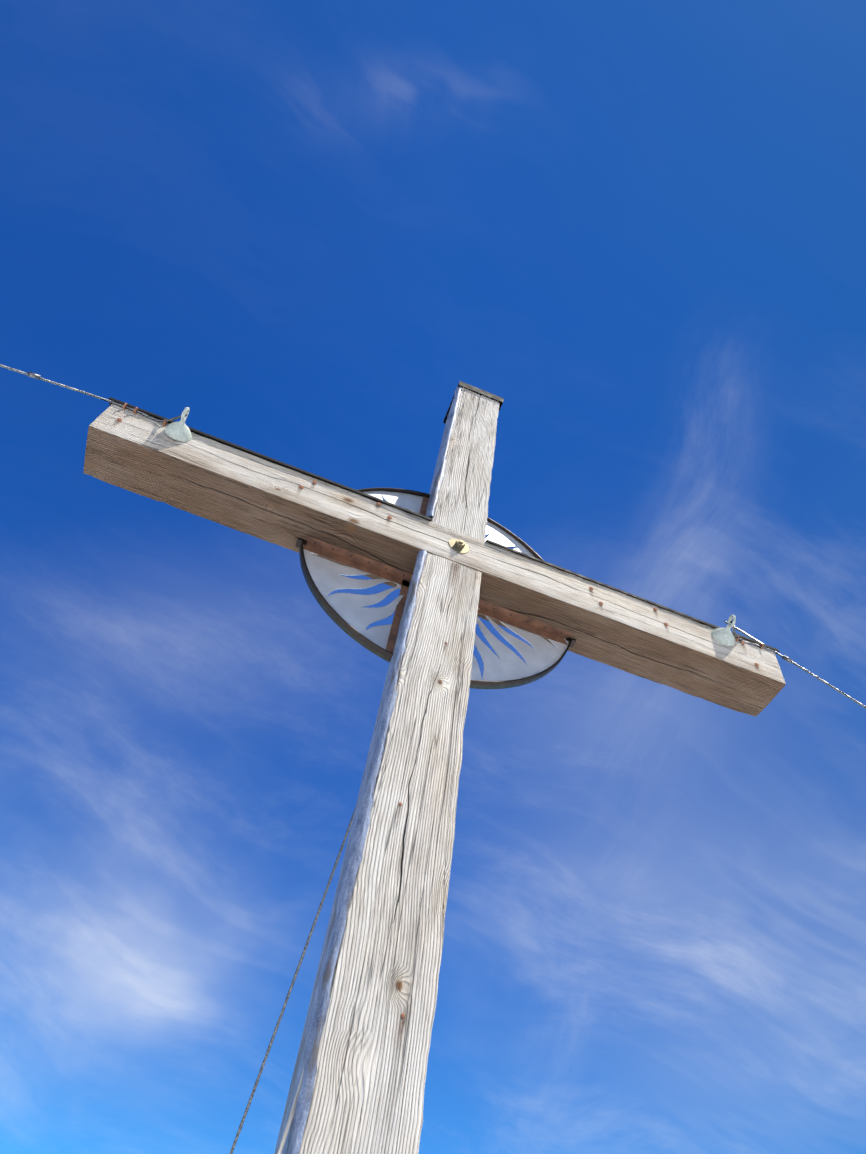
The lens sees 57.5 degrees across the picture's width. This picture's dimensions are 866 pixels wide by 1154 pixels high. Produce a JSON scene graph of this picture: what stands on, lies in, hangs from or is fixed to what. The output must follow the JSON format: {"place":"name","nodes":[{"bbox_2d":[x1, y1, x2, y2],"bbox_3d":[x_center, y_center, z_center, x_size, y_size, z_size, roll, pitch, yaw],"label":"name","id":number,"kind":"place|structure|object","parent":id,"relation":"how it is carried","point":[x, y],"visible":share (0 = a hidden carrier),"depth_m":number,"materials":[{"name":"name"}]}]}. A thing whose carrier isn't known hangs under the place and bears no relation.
{"place":"outdoors","nodes":[
{"label":"outdoors","id":0,"kind":"place"},
{"bbox_2d":[0,0,865,1153],"label":"sky","id":1,"kind":"structure","parent":0,"point":[637,228],"materials":[{"name":"blue"}]},
{"bbox_3d":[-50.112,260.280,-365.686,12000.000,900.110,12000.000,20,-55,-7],"label":"ground","id":2,"kind":"structure","parent":0,"visible":0},
{"bbox_2d":[299,553,481,1153],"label":"post","id":3,"kind":"object","parent":2,"relation":"on","point":[368,1089],"visible":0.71,"depth_m":1.95,"materials":[{"name":"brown wood"}]},
{"bbox_2d":[277,1070,303,1153],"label":"post splinter","id":4,"kind":"object","parent":3,"relation":"attached to","point":[286,1131],"visible":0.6,"depth_m":1.54,"materials":[{"name":"grey wood"}]},
{"bbox_2d":[274,550,426,1153],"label":"cladding","id":5,"kind":"structure","parent":3,"relation":"attached to","point":[308,1050],"depth_m":1.96,"materials":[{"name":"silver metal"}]},
{"bbox_2d":[83,404,785,716],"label":"beam","id":6,"kind":"structure","parent":3,"relation":"on","point":[219,483],"depth_m":3.25,"materials":[{"name":"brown wood"}]},
{"bbox_2d":[0,364,186,421],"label":"cable","id":7,"kind":"object","parent":6,"relation":"attached to","point":[80,391],"visible":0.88,"depth_m":3.10,"materials":[{"name":"metal"}]},
{"bbox_2d":[165,407,191,441],"bbox_3d":[-1.009,-0.618,3.155,0.107,0.108,0.135,20,-55,-7],"label":"eye bolt","id":8,"kind":"object","parent":6,"relation":"attached to","point":[179,431],"visible":1,"depth_m":3.15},
{"bbox_2d":[108,397,431,520],"bbox_3d":[-0.703,-0.393,3.355,1.402,0.020,0.256,20,-55,-7],"label":"flashing","id":9,"kind":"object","parent":6,"relation":"on","point":[227,443],"depth_m":3.29,"materials":[{"name":"black metal"}]},
{"bbox_2d":[229,806,355,1153],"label":"cable","id":10,"kind":"object","parent":6,"relation":"attached to","point":[284,1006],"visible":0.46,"depth_m":2.66,"materials":[{"name":"metal"}]},
{"bbox_2d":[28,372,792,662],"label":"ferrules","id":11,"kind":"object","parent":6,"relation":"attached to","point":[38,377],"visible":1,"depth_m":2.92,"materials":[{"name":"metal"}]},
{"bbox_2d":[116,420,744,1038],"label":"rust stains","id":12,"kind":"object","parent":6,"relation":"attached to","point":[450,580],"visible":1,"depth_m":3.18,"materials":[{"name":"brown"}]},
{"bbox_2d":[299,488,571,688],"bbox_3d":[0.036,0.000,3.393,1.232,1.232,0.040,20,-55,-7],"label":"disc rim","id":13,"kind":"object","parent":6,"relation":"attached to","point":[350,630],"visible":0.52,"depth_m":3.01,"materials":[{"name":"grey metal"}]},
{"bbox_2d":[306,493,562,680],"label":"sun disc rivets","id":14,"kind":"object","parent":13,"relation":"attached to","point":[473,679],"visible":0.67,"depth_m":3.12,"materials":[{"name":"grey metal"}]},
{"bbox_2d":[303,491,568,680],"bbox_3d":[0.036,0.000,3.393,1.220,1.220,0.011,20,-55,-7],"label":"decorative disc","id":15,"kind":"object","parent":13,"relation":"attached to","point":[326,576],"visible":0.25,"depth_m":3.14,"materials":[{"name":"metal"}]},
{"bbox_2d":[295,538,575,646],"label":"rim clamps","id":16,"kind":"object","parent":6,"relation":"attached to","point":[299,541],"visible":0.71,"depth_m":3.23,"materials":[{"name":"grey"}]},
{"bbox_2d":[303,496,571,653],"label":"copper angles","id":17,"kind":"object","parent":6,"relation":"attached to","point":[393,574],"visible":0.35,"depth_m":3.25,"materials":[{"name":"brown metal"}]},
{"bbox_2d":[117,418,758,1017],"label":"nails","id":18,"kind":"object","parent":6,"relation":"attached to","point":[445,642],"visible":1,"depth_m":3.31,"materials":[{"name":"brown metal"}]},
{"bbox_2d":[123,403,763,648],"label":"staples","id":19,"kind":"object","parent":6,"relation":"attached to","point":[135,412],"visible":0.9,"depth_m":3.20,"materials":[{"name":"metal"}]},
{"bbox_2d":[449,539,469,553],"bbox_3d":[0.114,-0.138,3.285,0.092,0.092,0.030,20,-55,-7],"label":"bolt","id":20,"kind":"object","parent":6,"relation":"attached to","point":[459,546],"visible":1,"depth_m":3.28,"materials":[{"name":"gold metal"}]},
{"bbox_2d":[429,386,499,540],"bbox_3d":[0.155,-0.555,4.082,0.256,1.569,0.236,20,-55,-7],"label":"post","id":21,"kind":"object","parent":6,"relation":"on","point":[462,500],"visible":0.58,"depth_m":3.87,"materials":[{"name":"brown wood"}]},
{"bbox_2d":[426,386,460,516],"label":"cladding","id":22,"kind":"structure","parent":21,"relation":"attached to","point":[438,475],"depth_m":3.94,"materials":[{"name":"silver metal"}]},
{"bbox_2d":[443,381,503,423],"bbox_3d":[0.239,-0.990,4.699,0.280,0.062,0.260,20,-55,-7],"label":"metal cap","id":23,"kind":"object","parent":21,"relation":"on","point":[480,391],"visible":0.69,"depth_m":4.63,"materials":[{"name":"black metal"}]},
{"bbox_2d":[486,539,779,651],"bbox_3d":[0.852,0.180,3.547,1.425,0.020,0.256,20,-55,-7],"label":"metal flashing","id":24,"kind":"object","parent":6,"relation":"on","point":[611,587],"depth_m":3.46,"materials":[{"name":"black metal"}]},
{"bbox_2d":[711,615,735,646],"bbox_3d":[1.267,0.234,3.447,0.102,0.107,0.138,-3,-55,10],"label":"eye bolt","id":25,"kind":"object","parent":6,"relation":"attached to","point":[724,636],"visible":0.98,"depth_m":3.43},
{"bbox_2d":[724,621,865,708],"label":"cable","id":26,"kind":"object","parent":6,"relation":"attached to","point":[800,667],"visible":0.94,"depth_m":3.46,"materials":[{"name":"metal"}]}
]}

